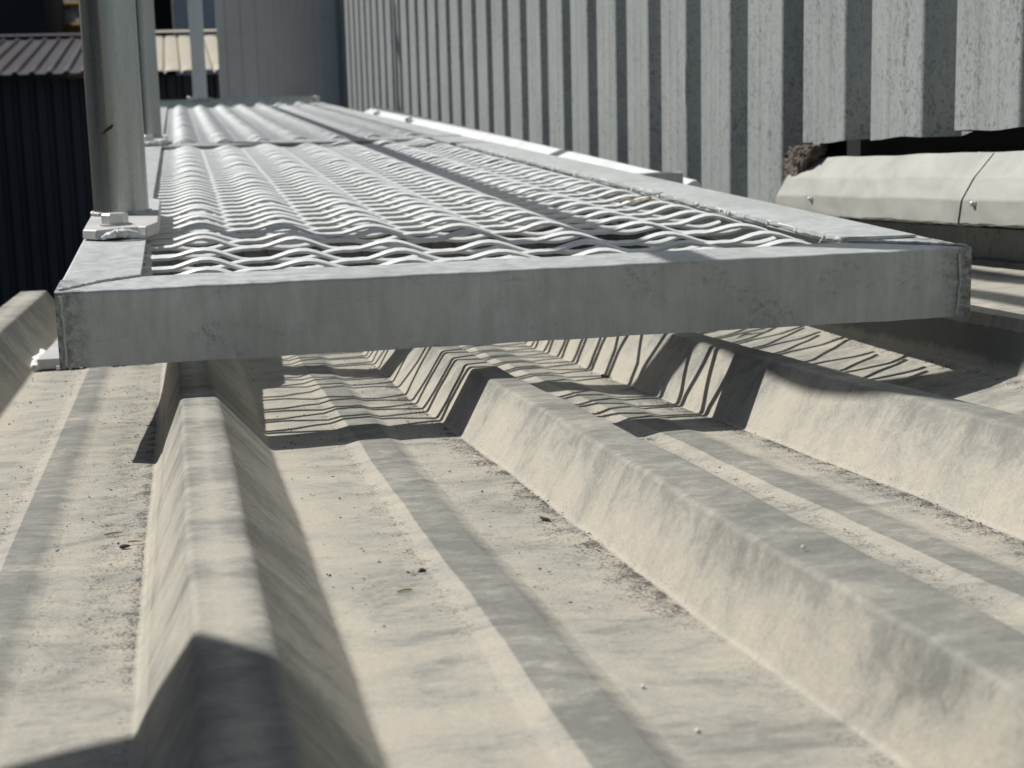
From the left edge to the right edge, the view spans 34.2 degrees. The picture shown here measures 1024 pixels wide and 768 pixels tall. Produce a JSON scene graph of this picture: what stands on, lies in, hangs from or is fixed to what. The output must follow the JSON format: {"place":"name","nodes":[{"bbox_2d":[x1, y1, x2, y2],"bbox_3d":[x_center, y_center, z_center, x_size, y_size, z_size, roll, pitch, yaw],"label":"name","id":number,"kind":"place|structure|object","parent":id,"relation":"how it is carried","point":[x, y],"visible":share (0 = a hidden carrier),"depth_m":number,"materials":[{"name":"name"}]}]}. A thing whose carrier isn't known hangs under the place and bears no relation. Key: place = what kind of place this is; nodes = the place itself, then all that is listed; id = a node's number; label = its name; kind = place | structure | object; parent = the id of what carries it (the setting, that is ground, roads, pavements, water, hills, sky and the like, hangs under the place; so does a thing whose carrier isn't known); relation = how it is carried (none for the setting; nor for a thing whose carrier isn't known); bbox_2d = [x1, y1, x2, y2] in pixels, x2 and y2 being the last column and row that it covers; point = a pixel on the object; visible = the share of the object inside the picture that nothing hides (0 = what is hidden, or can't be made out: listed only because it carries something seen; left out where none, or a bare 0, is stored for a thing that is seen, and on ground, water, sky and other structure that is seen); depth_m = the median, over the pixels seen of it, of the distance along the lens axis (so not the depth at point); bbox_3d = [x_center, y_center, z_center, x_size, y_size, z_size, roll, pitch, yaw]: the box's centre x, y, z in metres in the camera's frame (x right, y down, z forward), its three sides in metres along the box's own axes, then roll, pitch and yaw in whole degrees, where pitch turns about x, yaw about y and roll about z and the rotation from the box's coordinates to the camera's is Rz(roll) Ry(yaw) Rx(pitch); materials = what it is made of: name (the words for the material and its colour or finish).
{"place":"outdoors","nodes":[
{"label":"outdoors","id":0,"kind":"place"},
{"bbox_2d":[0,33,93,306],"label":"tool shed","id":1,"kind":"structure","parent":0,"point":[46,202],"depth_m":10.89,"materials":[{"name":"black metal"}]},
{"bbox_2d":[0,290,1023,767],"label":"metal roof","id":2,"kind":"structure","parent":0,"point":[730,618],"depth_m":0.86,"materials":[{"name":"beige metal"}]},
{"bbox_2d":[104,531,121,534],"bbox_3d":[-0.243,0.091,1.015,0.011,0.002,0.004,-4,11,-11],"label":"straw","id":3,"kind":"object","parent":2,"relation":"on","point":[112,532],"visible":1,"depth_m":1.01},
{"bbox_2d":[119,544,129,548],"bbox_3d":[-0.228,0.096,0.979,0.007,0.002,0.004,-4,11,-11],"label":"roof chip","id":4,"kind":"object","parent":2,"relation":"on","point":[123,546],"visible":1,"depth_m":0.98,"materials":[{"name":"black stone"}]},
{"bbox_2d":[397,588,411,591],"bbox_3d":[-0.053,0.102,0.821,0.008,0.002,0.002,-4,11,-11],"label":"straw","id":5,"kind":"object","parent":2,"relation":"on","point":[402,589],"visible":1,"depth_m":0.82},
{"bbox_2d":[31,136,971,371],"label":"walkway platform","id":6,"kind":"structure","parent":2,"relation":"on","point":[117,302],"depth_m":1.42,"materials":[{"name":"metal"}]},
{"bbox_2d":[78,0,167,239],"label":"handrail","id":7,"kind":"object","parent":6,"relation":"on","point":[120,69],"visible":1,"depth_m":1.80,"materials":[{"name":"metal"}]},
{"bbox_2d":[153,96,461,148],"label":"walkway platform","id":8,"kind":"structure","parent":6,"relation":"on","point":[188,121],"depth_m":5.08,"materials":[{"name":"metal"}]},
{"bbox_2d":[187,0,211,99],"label":"post","id":9,"kind":"object","parent":8,"relation":"on","point":[197,47],"visible":1,"depth_m":7.43,"materials":[{"name":"metal"}]},
{"bbox_2d":[364,107,702,187],"bbox_3d":[-0.158,-0.697,4.708,0.150,0.088,4.400,-4,11,-11],"label":"edge strip","id":10,"kind":"object","parent":6,"relation":"on","point":[457,129],"visible":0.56,"depth_m":4.01,"materials":[{"name":"metal"}]},
{"bbox_2d":[1,360,1011,636],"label":"roof grit","id":11,"kind":"object","parent":2,"relation":"on","point":[341,482],"visible":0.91,"depth_m":1.16,"materials":[{"name":"grey gravel"}]},
{"bbox_2d":[630,245,1023,332],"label":"apron flashing","id":12,"kind":"object","parent":2,"relation":"on","point":[997,295],"visible":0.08,"depth_m":1.59,"materials":[{"name":"grey metal"}]},
{"bbox_2d":[602,192,662,204],"bbox_3d":[0.140,-0.216,1.937,0.071,0.012,0.027,-1,11,3],"label":"dry leaf","id":13,"kind":"object","parent":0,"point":[648,198],"visible":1,"depth_m":1.93,"materials":[{"name":"beige plant"}]},
{"bbox_2d":[335,0,1023,263],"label":"corrugated wall","id":14,"kind":"structure","parent":0,"point":[736,97],"depth_m":2.90,"materials":[{"name":"grey metal"}]},
{"bbox_2d":[215,0,339,106],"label":"panel wall","id":15,"kind":"structure","parent":14,"relation":"attached to","point":[277,48],"depth_m":9.43,"materials":[{"name":"metal"}]},
{"bbox_2d":[776,152,993,225],"bbox_3d":[0.477,-0.261,2.222,0.047,0.121,0.609,-4,11,-11],"label":"wall flashing","id":16,"kind":"object","parent":14,"relation":"attached to","point":[929,188],"depth_m":2.15,"materials":[{"name":"metal"}]},
{"bbox_2d":[782,144,827,182],"bbox_3d":[0.436,-0.324,2.488,0.032,0.066,0.130,-4,8,-11],"label":"foam scrap","id":17,"kind":"object","parent":16,"relation":"attached to","point":[798,159],"visible":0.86,"depth_m":2.47,"materials":[{"name":"beige plastic"}]},
{"bbox_2d":[958,151,1023,227],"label":"wall flashing","id":18,"kind":"object","parent":14,"relation":"attached to","point":[993,195],"depth_m":1.86,"materials":[{"name":"metal"}]},
{"label":"ground","id":19,"kind":"structure","parent":0,"visible":0},
{"bbox_2d":[0,0,66,79],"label":"building","id":20,"kind":"structure","parent":19,"relation":"on","point":[32,16],"depth_m":15.59,"materials":[{"name":"metal"}]},
{"bbox_2d":[64,0,176,77],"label":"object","id":21,"kind":"structure","parent":20,"relation":"on","point":[72,17],"depth_m":18.55,"materials":[{"name":"metal"}]},
{"bbox_2d":[64,0,80,32],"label":"window","id":22,"kind":"structure","parent":21,"relation":"in","point":[71,7],"depth_m":18.58,"materials":[{"name":"glass"}]},
{"bbox_2d":[153,0,175,75],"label":"building","id":23,"kind":"structure","parent":19,"relation":"on","point":[163,15],"depth_m":16.00,"materials":[{"name":"metal"}]},
{"bbox_2d":[155,29,219,150],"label":"tool shed","id":24,"kind":"structure","parent":19,"relation":"on","point":[173,52],"depth_m":11.06,"materials":[{"name":"beige metal"}]},
{"bbox_2d":[172,0,218,74],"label":"building","id":25,"kind":"structure","parent":19,"relation":"on","point":[180,15],"depth_m":15.67,"materials":[{"name":"grey metal"}]},
{"bbox_2d":[151,167,567,275],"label":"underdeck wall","id":26,"kind":"structure","parent":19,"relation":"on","point":[268,252],"depth_m":3.98,"materials":[{"name":"grey metal"}]}
]}

